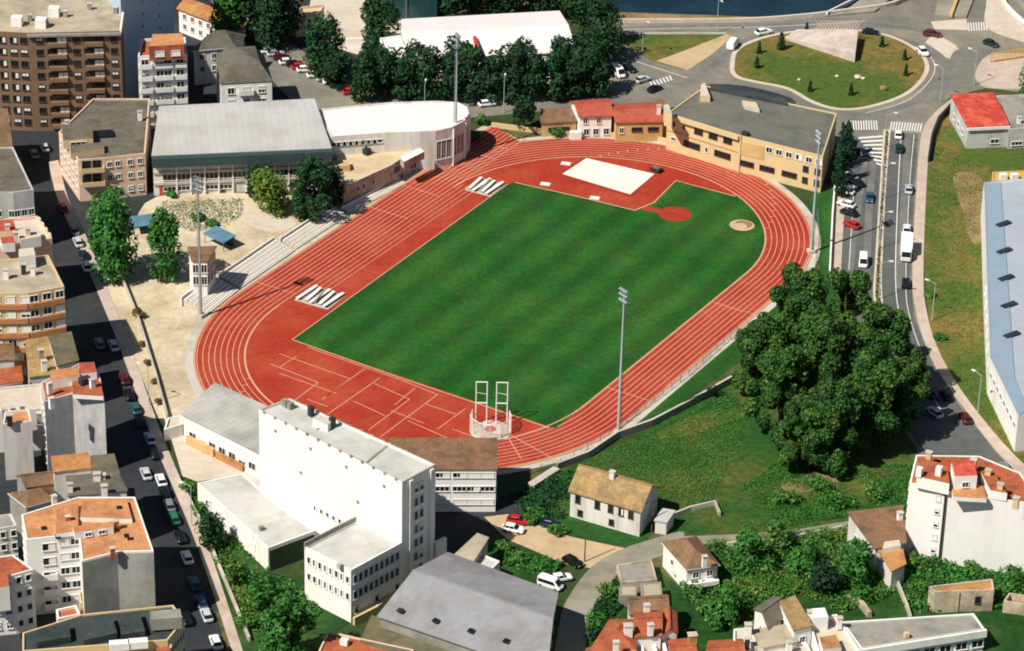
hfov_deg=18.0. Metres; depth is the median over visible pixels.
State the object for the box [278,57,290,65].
parked car
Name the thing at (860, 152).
parked car
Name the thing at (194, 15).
row house
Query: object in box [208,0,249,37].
tall tree
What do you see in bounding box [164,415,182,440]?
yard hut
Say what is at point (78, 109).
window
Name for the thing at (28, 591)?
window
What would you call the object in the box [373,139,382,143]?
window
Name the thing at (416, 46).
round tree
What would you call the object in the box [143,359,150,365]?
shrub
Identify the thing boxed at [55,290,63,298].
window
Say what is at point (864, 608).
garden wall
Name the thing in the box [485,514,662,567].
parking
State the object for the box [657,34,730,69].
dirt path
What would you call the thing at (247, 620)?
bush
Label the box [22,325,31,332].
window
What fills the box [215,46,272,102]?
town house
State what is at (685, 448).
undergrowth
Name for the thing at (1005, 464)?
parked car
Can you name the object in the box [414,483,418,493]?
window
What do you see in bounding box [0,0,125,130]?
apartment block
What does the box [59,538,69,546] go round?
window
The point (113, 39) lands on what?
window
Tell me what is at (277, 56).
parked car
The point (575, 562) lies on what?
parked car
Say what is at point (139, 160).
window
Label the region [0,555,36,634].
white apartments
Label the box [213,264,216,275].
window
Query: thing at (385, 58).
round tree
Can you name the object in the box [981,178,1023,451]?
warehouse
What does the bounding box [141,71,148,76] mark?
window
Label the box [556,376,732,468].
retaining wall
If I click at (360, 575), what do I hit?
window
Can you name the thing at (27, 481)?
brown roof house
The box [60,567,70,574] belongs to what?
window
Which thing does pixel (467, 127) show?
window
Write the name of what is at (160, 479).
parked car
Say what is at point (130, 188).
window
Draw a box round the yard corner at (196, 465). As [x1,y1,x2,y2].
[166,409,259,487]
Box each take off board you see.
[540,182,550,185]
[560,161,571,165]
[589,196,600,199]
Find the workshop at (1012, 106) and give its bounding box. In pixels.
[996,94,1023,148]
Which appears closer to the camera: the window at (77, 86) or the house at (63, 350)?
the house at (63, 350)
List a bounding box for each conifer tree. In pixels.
[754,55,759,67]
[756,41,761,53]
[776,32,785,50]
[807,79,813,91]
[848,83,853,95]
[879,35,884,47]
[902,48,907,59]
[903,63,908,76]
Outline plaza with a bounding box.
[310,0,399,54]
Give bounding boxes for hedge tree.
[438,0,474,15]
[467,0,491,14]
[483,0,515,13]
[507,0,533,12]
[528,0,553,11]
[546,0,574,15]
[561,0,591,25]
[584,0,619,39]
[591,12,625,60]
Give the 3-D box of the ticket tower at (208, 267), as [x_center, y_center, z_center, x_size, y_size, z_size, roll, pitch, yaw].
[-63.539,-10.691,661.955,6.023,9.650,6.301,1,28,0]
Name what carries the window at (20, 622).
in the white apartments at (17, 604)
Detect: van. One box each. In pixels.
[537,572,563,591]
[611,62,625,77]
[726,37,738,49]
[858,251,867,267]
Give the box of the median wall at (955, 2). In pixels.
[949,0,957,16]
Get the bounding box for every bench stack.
[295,285,345,309]
[465,176,504,196]
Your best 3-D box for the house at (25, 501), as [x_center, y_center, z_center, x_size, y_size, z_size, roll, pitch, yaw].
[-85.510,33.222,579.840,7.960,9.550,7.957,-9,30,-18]
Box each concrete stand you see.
[180,277,239,313]
[218,237,294,288]
[280,204,347,249]
[341,176,406,213]
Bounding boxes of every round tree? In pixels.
[348,50,381,101]
[359,38,388,53]
[371,45,399,99]
[390,46,421,101]
[401,38,430,60]
[411,45,440,100]
[431,50,462,100]
[443,35,471,63]
[453,42,484,103]
[471,49,508,103]
[498,42,529,102]
[508,35,536,79]
[517,51,547,99]
[539,48,567,100]
[549,34,576,81]
[559,46,590,98]
[574,24,602,76]
[580,36,612,96]
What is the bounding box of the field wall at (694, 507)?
[674,500,720,517]
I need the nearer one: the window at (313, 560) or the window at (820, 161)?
the window at (313, 560)
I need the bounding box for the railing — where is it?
[990,48,1023,62]
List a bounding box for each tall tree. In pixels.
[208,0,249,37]
[233,0,269,45]
[251,0,295,51]
[263,0,306,44]
[302,10,346,80]
[321,51,351,84]
[359,0,400,45]
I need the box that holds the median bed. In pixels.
[875,133,893,356]
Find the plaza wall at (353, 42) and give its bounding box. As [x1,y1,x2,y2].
[340,37,364,46]
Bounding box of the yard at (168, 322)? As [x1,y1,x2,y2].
[105,193,346,427]
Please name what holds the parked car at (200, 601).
on the asphalt at (86, 320)
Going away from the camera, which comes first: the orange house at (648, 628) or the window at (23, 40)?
the orange house at (648, 628)
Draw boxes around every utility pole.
[582,523,589,561]
[649,499,656,531]
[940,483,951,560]
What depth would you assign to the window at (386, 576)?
562.14 m
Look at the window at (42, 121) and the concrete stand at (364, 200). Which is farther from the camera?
the window at (42, 121)
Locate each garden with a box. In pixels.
[183,476,349,650]
[487,539,563,594]
[585,530,1023,650]
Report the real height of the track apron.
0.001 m
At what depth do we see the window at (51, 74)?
725.51 m
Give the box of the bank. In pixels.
[584,11,745,23]
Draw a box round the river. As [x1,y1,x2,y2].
[596,0,902,16]
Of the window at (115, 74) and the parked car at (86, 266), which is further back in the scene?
the window at (115, 74)
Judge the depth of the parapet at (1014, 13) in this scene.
802.37 m
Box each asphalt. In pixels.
[0,0,396,650]
[435,495,522,553]
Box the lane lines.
[196,129,809,467]
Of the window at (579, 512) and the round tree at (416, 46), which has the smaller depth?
the window at (579, 512)
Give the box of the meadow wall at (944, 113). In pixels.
[927,103,950,161]
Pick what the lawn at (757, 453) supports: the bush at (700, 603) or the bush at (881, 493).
the bush at (881, 493)
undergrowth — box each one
[196,487,320,646]
[494,539,563,574]
[507,468,572,518]
[581,387,744,503]
[583,574,621,641]
[682,523,894,629]
[723,462,913,527]
[900,555,1023,612]
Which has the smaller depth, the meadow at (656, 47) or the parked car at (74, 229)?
the parked car at (74, 229)
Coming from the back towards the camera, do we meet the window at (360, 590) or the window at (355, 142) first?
the window at (355, 142)
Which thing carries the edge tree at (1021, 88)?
on the terrain at (507, 484)
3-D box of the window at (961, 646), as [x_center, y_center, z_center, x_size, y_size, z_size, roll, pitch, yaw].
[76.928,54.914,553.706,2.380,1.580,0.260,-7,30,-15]
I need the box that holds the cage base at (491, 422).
[470,420,511,440]
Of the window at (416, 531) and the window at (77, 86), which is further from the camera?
the window at (77, 86)
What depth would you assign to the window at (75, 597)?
559.26 m
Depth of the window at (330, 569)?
557.49 m
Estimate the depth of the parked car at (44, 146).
721.26 m
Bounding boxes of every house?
[0,108,12,146]
[0,216,52,262]
[0,343,14,368]
[0,366,22,386]
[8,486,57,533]
[15,471,54,493]
[25,335,55,384]
[48,331,78,368]
[51,452,90,502]
[56,605,79,621]
[66,472,127,499]
[90,454,119,481]
[138,33,188,128]
[176,0,247,46]
[191,30,245,84]
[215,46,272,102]
[291,4,323,36]
[319,631,412,650]
[569,98,613,139]
[590,619,636,650]
[611,102,663,141]
[627,594,669,618]
[633,611,662,650]
[640,641,667,650]
[661,606,677,646]
[667,631,697,650]
[706,639,744,650]
[847,505,906,571]
[949,92,1010,148]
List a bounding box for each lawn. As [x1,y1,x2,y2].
[506,233,916,545]
[734,31,924,107]
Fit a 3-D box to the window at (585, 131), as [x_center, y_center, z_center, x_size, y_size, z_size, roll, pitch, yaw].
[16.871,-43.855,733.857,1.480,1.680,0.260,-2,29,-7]
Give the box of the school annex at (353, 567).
[304,517,401,622]
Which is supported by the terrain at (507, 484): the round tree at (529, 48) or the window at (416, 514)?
the round tree at (529, 48)
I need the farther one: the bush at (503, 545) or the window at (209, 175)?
the window at (209, 175)
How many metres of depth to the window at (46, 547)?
553.02 m
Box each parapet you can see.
[585,0,906,22]
[826,0,854,14]
[1003,0,1023,24]
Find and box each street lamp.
[136,362,148,404]
[178,481,191,525]
[503,73,505,112]
[642,21,649,52]
[878,211,892,247]
[878,260,893,297]
[881,162,895,198]
[884,112,897,146]
[925,278,935,320]
[934,64,943,101]
[968,47,976,84]
[971,369,981,412]
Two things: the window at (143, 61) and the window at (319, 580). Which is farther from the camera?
the window at (143, 61)
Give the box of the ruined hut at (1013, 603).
[1002,593,1023,615]
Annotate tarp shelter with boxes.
[130,214,152,235]
[203,225,235,251]
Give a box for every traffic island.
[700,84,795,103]
[926,36,956,58]
[931,19,967,29]
[975,53,1023,88]
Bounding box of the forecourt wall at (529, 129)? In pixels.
[491,122,665,142]
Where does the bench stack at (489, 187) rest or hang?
on the running track
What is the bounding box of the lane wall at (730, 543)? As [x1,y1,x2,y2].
[726,524,846,546]
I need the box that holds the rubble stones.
[165,198,243,230]
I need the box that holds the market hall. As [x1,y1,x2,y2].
[399,11,574,85]
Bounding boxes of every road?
[211,0,1023,469]
[827,0,889,16]
[935,0,972,17]
[984,0,1023,41]
[1017,0,1023,9]
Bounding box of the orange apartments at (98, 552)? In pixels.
[21,497,155,614]
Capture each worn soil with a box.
[654,409,743,438]
[781,473,842,492]
[935,284,977,375]
[953,172,983,243]
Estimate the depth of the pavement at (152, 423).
622.15 m
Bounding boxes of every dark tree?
[245,164,264,198]
[291,153,336,223]
[328,159,345,207]
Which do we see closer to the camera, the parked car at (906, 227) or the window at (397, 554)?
the window at (397, 554)
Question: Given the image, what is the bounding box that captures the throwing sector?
[658,207,691,220]
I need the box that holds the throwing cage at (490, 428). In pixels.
[470,381,511,437]
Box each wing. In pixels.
[197,474,315,570]
[328,141,423,204]
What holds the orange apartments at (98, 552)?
on the asphalt at (86, 320)
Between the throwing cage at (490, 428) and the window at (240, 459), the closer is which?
the window at (240, 459)
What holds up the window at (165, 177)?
in the sports gym
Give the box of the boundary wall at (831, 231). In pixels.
[829,186,834,270]
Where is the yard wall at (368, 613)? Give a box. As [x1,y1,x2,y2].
[353,580,404,625]
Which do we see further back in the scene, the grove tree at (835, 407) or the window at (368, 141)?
the window at (368, 141)
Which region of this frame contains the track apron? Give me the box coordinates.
[185,124,820,474]
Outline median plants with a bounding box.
[875,130,892,355]
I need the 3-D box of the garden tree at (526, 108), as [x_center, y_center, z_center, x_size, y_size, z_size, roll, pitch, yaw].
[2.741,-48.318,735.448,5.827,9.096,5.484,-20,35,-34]
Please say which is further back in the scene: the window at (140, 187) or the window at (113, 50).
the window at (113, 50)
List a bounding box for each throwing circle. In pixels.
[667,209,686,217]
[730,220,754,230]
[733,223,746,228]
[736,220,752,227]
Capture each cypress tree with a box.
[829,138,848,183]
[831,121,849,170]
[831,163,846,196]
[844,120,855,159]
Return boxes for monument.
[785,20,861,61]
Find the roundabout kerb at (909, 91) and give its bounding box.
[730,28,928,109]
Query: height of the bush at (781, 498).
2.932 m
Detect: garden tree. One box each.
[193,511,227,551]
[224,557,249,586]
[245,566,280,608]
[258,587,318,650]
[512,95,536,126]
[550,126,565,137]
[704,585,740,631]
[732,527,766,574]
[764,517,792,549]
[786,537,820,577]
[807,556,841,595]
[840,538,875,583]
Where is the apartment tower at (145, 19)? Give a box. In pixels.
[108,0,173,97]
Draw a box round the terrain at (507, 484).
[149,0,1017,650]
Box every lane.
[555,532,683,650]
[601,22,940,31]
[613,60,684,85]
[682,34,759,83]
[683,521,848,543]
[842,77,939,116]
[847,158,868,273]
[862,158,876,278]
[894,36,948,102]
[896,139,910,287]
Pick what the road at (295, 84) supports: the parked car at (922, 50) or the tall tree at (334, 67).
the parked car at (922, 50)
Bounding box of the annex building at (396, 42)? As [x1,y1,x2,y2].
[380,35,404,78]
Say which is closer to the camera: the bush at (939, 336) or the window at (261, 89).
the bush at (939, 336)
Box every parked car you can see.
[29,149,39,158]
[39,142,49,151]
[58,202,68,212]
[69,225,79,235]
[72,237,83,247]
[78,250,89,260]
[81,261,91,271]
[93,337,105,349]
[107,339,119,351]
[118,373,130,384]
[123,388,135,400]
[129,402,141,414]
[134,415,146,427]
[139,467,152,480]
[143,432,155,444]
[148,446,160,459]
[154,473,167,486]
[158,485,170,498]
[163,498,175,511]
[167,511,180,525]
[174,530,186,543]
[180,550,193,564]
[181,611,192,626]
[187,576,201,590]
[194,594,207,609]
[199,607,213,622]
[209,634,222,649]
[260,46,276,54]
[266,49,284,56]
[272,53,290,60]
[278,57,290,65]
[285,59,302,67]
[291,62,305,69]
[296,65,312,72]
[306,71,314,78]
[329,81,346,88]
[335,83,352,91]
[342,87,356,95]
[477,99,496,107]
[501,522,524,534]
[506,514,528,525]
[539,517,562,527]
[551,572,572,581]
[561,553,583,568]
[622,63,637,72]
[634,75,650,83]
[647,84,662,93]
[754,27,772,36]
[836,199,855,207]
[838,186,854,195]
[839,207,858,217]
[842,220,860,229]
[845,171,858,178]
[848,178,864,187]
[853,147,867,156]
[862,27,879,35]
[865,191,873,202]
[894,130,902,138]
[895,143,903,152]
[901,277,910,288]
[903,224,910,231]
[904,184,912,193]
[916,45,928,55]
[922,28,941,37]
[926,406,943,418]
[928,387,937,398]
[939,388,952,400]
[958,412,972,423]
[982,38,999,47]
[998,462,1009,467]
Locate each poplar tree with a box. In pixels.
[86,185,139,283]
[145,206,182,282]
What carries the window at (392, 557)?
in the school annex at (353, 567)
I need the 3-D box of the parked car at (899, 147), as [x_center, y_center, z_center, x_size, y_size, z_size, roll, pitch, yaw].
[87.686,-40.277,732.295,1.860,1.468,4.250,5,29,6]
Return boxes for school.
[663,83,836,192]
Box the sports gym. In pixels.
[151,98,331,195]
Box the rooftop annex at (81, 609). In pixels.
[78,591,83,614]
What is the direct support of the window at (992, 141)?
in the red roof house at (978, 120)
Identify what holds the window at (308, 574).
in the school annex at (353, 567)
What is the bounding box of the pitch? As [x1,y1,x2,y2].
[293,181,764,427]
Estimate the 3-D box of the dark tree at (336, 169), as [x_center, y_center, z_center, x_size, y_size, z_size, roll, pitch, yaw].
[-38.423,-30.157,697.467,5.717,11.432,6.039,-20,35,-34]
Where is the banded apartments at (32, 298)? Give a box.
[0,247,66,383]
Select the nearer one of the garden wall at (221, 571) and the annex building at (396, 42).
the garden wall at (221, 571)
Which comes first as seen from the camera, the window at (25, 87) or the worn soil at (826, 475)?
the worn soil at (826, 475)
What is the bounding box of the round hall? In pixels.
[318,101,470,169]
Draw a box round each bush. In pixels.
[166,189,175,197]
[178,478,197,492]
[189,501,208,516]
[190,211,205,221]
[204,217,217,226]
[214,552,233,568]
[233,611,261,629]
[470,130,482,138]
[474,113,488,125]
[493,539,512,556]
[508,548,527,565]
[523,506,547,524]
[530,558,553,573]
[547,524,568,536]
[583,608,607,628]
[595,581,619,600]
[678,577,704,601]
[690,591,713,614]
[720,542,754,562]
[720,585,753,605]
[755,553,778,576]
[772,486,802,503]
[790,547,826,564]
[807,474,830,492]
[818,486,856,511]
[828,555,851,582]
[848,584,874,601]
[862,479,891,503]
[904,547,934,570]
[907,578,934,598]
[923,289,936,298]
[932,332,946,340]
[964,559,982,576]
[995,563,1023,586]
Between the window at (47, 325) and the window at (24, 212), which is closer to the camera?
the window at (47, 325)
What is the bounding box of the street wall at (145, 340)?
[121,275,167,418]
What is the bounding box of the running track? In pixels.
[195,127,810,467]
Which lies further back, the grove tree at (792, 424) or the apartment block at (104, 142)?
the apartment block at (104, 142)
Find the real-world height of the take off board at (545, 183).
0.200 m
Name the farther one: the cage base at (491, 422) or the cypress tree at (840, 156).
the cypress tree at (840, 156)
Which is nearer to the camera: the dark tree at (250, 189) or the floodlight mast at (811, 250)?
the floodlight mast at (811, 250)
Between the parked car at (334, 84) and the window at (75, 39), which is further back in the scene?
the parked car at (334, 84)
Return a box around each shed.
[359,615,448,650]
[455,533,488,561]
[477,554,499,570]
[540,107,577,136]
[616,559,656,591]
[618,585,636,606]
[640,582,661,595]
[654,508,675,534]
[927,579,993,612]
[991,170,1023,180]
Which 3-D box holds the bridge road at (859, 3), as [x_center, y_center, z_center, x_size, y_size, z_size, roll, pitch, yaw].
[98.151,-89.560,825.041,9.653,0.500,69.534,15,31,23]
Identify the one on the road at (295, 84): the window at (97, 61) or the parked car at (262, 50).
the parked car at (262, 50)
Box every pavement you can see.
[48,160,242,650]
[832,167,847,270]
[912,99,1023,476]
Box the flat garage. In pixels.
[842,613,986,650]
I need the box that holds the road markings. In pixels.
[618,21,987,408]
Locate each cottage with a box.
[733,622,755,650]
[751,624,798,650]
[753,596,783,630]
[757,639,810,650]
[779,595,812,647]
[807,608,859,650]
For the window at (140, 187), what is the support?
in the apartment block at (104, 142)
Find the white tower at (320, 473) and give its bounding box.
[259,398,446,581]
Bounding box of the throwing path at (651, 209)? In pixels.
[642,205,660,212]
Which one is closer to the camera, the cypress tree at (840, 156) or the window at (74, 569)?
the window at (74, 569)
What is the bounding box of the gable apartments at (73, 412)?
[41,362,106,470]
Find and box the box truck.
[900,231,912,260]
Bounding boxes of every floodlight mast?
[190,176,205,318]
[451,32,460,122]
[613,286,630,432]
[806,129,824,253]
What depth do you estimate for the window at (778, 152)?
713.39 m
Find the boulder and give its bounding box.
[880,85,887,90]
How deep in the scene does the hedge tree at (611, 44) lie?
769.02 m
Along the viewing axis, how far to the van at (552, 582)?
569.12 m
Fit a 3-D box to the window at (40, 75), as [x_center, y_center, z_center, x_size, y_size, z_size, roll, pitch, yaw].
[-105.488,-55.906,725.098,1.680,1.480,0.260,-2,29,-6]
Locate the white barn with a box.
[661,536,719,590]
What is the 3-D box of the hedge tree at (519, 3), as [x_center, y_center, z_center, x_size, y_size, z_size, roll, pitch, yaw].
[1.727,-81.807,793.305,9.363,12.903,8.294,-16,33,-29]
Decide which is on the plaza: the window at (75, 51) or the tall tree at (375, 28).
the tall tree at (375, 28)
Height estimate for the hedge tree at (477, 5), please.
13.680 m
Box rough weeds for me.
[162,197,242,231]
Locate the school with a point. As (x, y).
(769, 137)
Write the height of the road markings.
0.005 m
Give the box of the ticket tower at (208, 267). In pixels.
[187,246,216,294]
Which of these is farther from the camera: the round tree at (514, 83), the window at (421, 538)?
the round tree at (514, 83)
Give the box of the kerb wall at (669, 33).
[622,33,725,34]
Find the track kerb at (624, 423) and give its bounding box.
[193,125,813,469]
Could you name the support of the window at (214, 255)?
in the ticket tower at (208, 267)
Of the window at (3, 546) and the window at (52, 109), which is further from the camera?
the window at (52, 109)
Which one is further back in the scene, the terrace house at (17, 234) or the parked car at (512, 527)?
the terrace house at (17, 234)
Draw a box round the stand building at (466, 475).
[387,438,497,511]
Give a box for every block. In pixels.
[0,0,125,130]
[0,147,34,218]
[0,383,43,452]
[0,514,18,557]
[3,409,34,479]
[22,605,185,650]
[59,98,150,200]
[156,642,171,650]
[364,0,440,20]
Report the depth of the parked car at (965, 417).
623.87 m
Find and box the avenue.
[841,132,1011,468]
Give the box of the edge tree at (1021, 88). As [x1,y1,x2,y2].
[1018,63,1023,94]
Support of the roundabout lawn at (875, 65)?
on the roundabout kerb at (909, 91)
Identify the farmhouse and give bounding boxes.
[568,464,660,536]
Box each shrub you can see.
[132,307,145,317]
[137,340,144,346]
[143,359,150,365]
[150,378,156,384]
[154,398,162,404]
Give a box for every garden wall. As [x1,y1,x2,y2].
[176,473,249,641]
[846,595,871,617]
[897,581,911,616]
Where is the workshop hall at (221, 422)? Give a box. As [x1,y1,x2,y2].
[181,382,265,477]
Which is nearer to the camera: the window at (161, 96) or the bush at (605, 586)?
the bush at (605, 586)
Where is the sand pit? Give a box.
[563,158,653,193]
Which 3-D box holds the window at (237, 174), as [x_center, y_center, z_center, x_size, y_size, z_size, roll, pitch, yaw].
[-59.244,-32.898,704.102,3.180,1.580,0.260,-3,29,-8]
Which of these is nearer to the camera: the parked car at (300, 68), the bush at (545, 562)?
the bush at (545, 562)
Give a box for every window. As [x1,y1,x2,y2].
[0,36,5,42]
[0,48,6,54]
[0,60,7,66]
[0,71,7,78]
[0,531,6,538]
[1,83,8,89]
[1,543,7,551]
[2,95,9,101]
[5,296,15,303]
[5,607,12,614]
[6,311,15,318]
[6,621,13,629]
[7,325,16,332]
[8,210,14,217]
[8,339,17,346]
[9,37,17,43]
[10,48,17,55]
[10,529,16,536]
[11,60,18,66]
[11,72,18,78]
[11,542,17,549]
[12,84,19,90]
[13,95,20,101]
[13,107,20,113]
[14,118,21,124]
[14,210,20,217]
[15,576,21,584]
[16,590,22,598]
[17,605,23,612]
[18,619,24,627]
[20,37,27,44]
[20,49,27,55]
[20,296,29,303]
[21,61,28,67]
[21,209,27,216]
[21,310,30,317]
[22,72,29,79]
[22,84,29,90]
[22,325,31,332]
[23,96,30,102]
[23,107,30,113]
[24,119,31,125]
[25,573,31,581]
[26,588,32,596]
[27,602,33,610]
[28,208,34,215]
[28,616,33,624]
[30,294,38,302]
[30,309,39,317]
[31,323,40,331]
[36,38,42,43]
[36,49,43,55]
[37,61,43,67]
[37,73,44,78]
[38,84,45,90]
[39,96,45,102]
[39,107,46,113]
[40,119,46,125]
[42,292,51,300]
[42,542,55,551]
[42,556,56,565]
[43,306,52,315]
[43,571,56,574]
[44,321,52,329]
[44,585,56,589]
[45,599,57,604]
[47,37,66,43]
[47,48,67,55]
[48,60,67,67]
[48,72,68,78]
[49,83,69,90]
[49,95,69,102]
[50,107,70,113]
[51,118,70,125]
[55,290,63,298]
[56,304,64,312]
[56,318,65,327]
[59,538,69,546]
[60,552,69,560]
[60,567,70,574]
[61,581,71,589]
[62,595,71,603]
[70,537,78,545]
[70,551,78,559]
[71,565,79,573]
[72,580,80,588]
[73,37,79,42]
[73,49,80,54]
[73,594,78,602]
[74,60,80,66]
[74,72,81,78]
[75,84,81,89]
[75,95,82,101]
[76,107,82,112]
[82,160,90,168]
[82,174,90,182]
[83,36,103,43]
[84,48,104,54]
[84,59,104,66]
[85,71,105,78]
[85,83,105,89]
[86,94,105,101]
[92,160,101,167]
[93,174,101,181]
[107,161,112,167]
[107,174,112,180]
[110,36,117,42]
[111,48,117,53]
[111,59,118,65]
[112,71,118,77]
[112,83,119,88]
[115,160,120,166]
[115,173,120,179]
[127,159,132,165]
[128,172,133,178]
[128,185,133,191]
[137,158,142,164]
[137,171,142,177]
[138,184,143,190]
[141,59,148,64]
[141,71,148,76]
[142,83,149,88]
[156,70,163,75]
[156,82,163,87]
[157,94,164,99]
[162,174,175,180]
[163,186,175,191]
[164,70,171,74]
[164,82,171,86]
[165,94,172,98]
[176,69,183,74]
[177,81,184,86]
[177,93,184,98]
[177,173,189,179]
[178,185,189,190]
[189,431,195,438]
[191,172,203,179]
[192,264,198,273]
[193,276,198,284]
[199,54,204,60]
[200,66,204,71]
[201,264,207,273]
[201,276,207,284]
[205,172,217,178]
[206,184,217,189]
[206,499,209,508]
[207,261,210,272]
[208,441,215,451]
[210,256,212,268]
[210,268,213,280]
[213,252,215,264]
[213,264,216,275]
[218,445,225,454]
[219,171,231,178]
[220,184,231,188]
[227,87,234,94]
[228,450,235,459]
[234,171,245,177]
[238,455,245,466]
[248,460,255,471]
[258,86,265,92]
[275,169,287,175]
[289,169,297,175]
[306,572,310,581]
[307,556,310,564]
[312,559,315,567]
[312,575,316,583]
[317,561,321,570]
[318,578,321,586]
[323,564,326,573]
[323,581,327,589]
[328,567,332,575]
[328,583,332,592]
[330,142,340,146]
[334,570,338,578]
[334,586,337,595]
[339,572,343,581]
[339,589,343,597]
[342,141,352,145]
[345,575,348,584]
[345,592,349,600]
[353,573,357,584]
[353,589,357,600]
[354,140,364,144]
[354,605,358,614]
[358,570,363,581]
[358,586,362,597]
[363,568,368,578]
[363,583,368,594]
[366,139,376,143]
[369,565,373,575]
[369,580,373,591]
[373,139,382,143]
[374,562,379,572]
[374,577,378,588]
[374,594,379,602]
[379,559,384,569]
[379,575,384,585]
[384,556,389,567]
[384,572,389,582]
[389,569,394,579]
[390,553,394,564]
[393,164,400,174]
[395,550,399,561]
[395,566,399,577]
[395,582,399,591]
[397,171,403,179]
[410,163,416,170]
[413,537,418,547]
[413,551,417,561]
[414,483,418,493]
[414,496,418,506]
[414,510,418,520]
[414,524,418,534]
[419,480,423,490]
[419,493,424,503]
[419,507,424,517]
[419,521,423,531]
[419,534,423,544]
[419,548,423,558]
[435,472,449,477]
[435,486,449,491]
[435,499,448,504]
[436,140,441,160]
[441,139,446,159]
[446,138,451,157]
[452,472,466,477]
[452,486,465,491]
[452,499,465,504]
[454,136,456,155]
[457,134,460,153]
[460,132,463,151]
[466,127,467,146]
[466,486,480,491]
[466,499,479,504]
[467,472,480,477]
[479,486,494,491]
[480,472,493,477]
[480,499,493,504]
[574,494,580,503]
[577,509,582,516]
[583,118,587,123]
[583,128,589,135]
[593,128,598,134]
[594,500,599,509]
[596,118,601,123]
[603,128,608,134]
[607,504,613,513]
[608,519,613,526]
[618,507,623,516]
[619,127,623,133]
[628,510,633,519]
[631,127,642,131]
[646,501,648,518]
[647,127,658,131]
[683,140,699,150]
[692,571,699,578]
[693,127,702,135]
[706,569,713,576]
[708,132,717,140]
[714,149,730,159]
[723,136,731,144]
[740,160,753,168]
[759,165,774,173]
[766,146,772,153]
[775,149,782,155]
[781,170,796,178]
[785,151,791,158]
[795,154,802,160]
[799,635,805,642]
[801,176,807,183]
[802,165,808,172]
[805,156,811,163]
[815,159,822,165]
[923,646,935,650]
[930,546,935,553]
[931,533,936,540]
[932,520,938,527]
[934,508,939,514]
[935,495,940,502]
[939,644,951,650]
[955,641,967,650]
[971,639,983,648]
[974,596,980,603]
[990,139,998,143]
[1011,141,1022,145]
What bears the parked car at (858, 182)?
on the avenue
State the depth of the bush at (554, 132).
733.50 m
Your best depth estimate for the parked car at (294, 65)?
764.00 m
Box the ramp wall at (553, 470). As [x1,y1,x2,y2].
[527,466,559,487]
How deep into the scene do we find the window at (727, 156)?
721.45 m
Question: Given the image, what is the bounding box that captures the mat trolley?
[650,165,662,173]
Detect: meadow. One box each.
[619,34,725,69]
[924,101,1023,463]
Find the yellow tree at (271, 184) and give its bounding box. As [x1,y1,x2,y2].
[249,166,291,217]
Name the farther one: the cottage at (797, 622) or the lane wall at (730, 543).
the lane wall at (730, 543)
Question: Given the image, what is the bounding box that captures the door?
[159,186,164,195]
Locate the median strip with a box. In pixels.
[873,129,896,356]
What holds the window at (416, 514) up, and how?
in the white tower at (320, 473)
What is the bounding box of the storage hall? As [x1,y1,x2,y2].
[377,552,558,650]
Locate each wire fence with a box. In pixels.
[521,326,737,475]
[815,210,819,265]
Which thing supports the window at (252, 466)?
in the workshop hall at (221, 422)
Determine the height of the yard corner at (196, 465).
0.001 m
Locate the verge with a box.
[609,188,833,444]
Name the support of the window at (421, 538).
in the white tower at (320, 473)
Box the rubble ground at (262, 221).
[242,211,295,231]
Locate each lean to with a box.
[655,99,666,136]
[877,540,905,588]
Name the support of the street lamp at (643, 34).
on the meadow at (656, 47)
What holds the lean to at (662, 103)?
on the terrain at (507, 484)
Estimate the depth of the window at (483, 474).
588.25 m
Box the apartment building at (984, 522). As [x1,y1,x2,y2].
[904,449,1023,574]
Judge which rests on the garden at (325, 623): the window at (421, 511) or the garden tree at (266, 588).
the garden tree at (266, 588)
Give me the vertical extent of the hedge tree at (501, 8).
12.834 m
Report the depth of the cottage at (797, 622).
551.56 m
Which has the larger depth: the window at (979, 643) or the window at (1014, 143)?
the window at (1014, 143)
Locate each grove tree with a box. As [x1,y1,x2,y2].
[731,311,786,401]
[741,344,809,441]
[768,261,829,348]
[773,393,822,469]
[797,301,858,394]
[801,376,861,477]
[820,267,872,380]
[843,343,901,450]
[849,300,912,360]
[875,356,929,435]
[894,347,932,406]

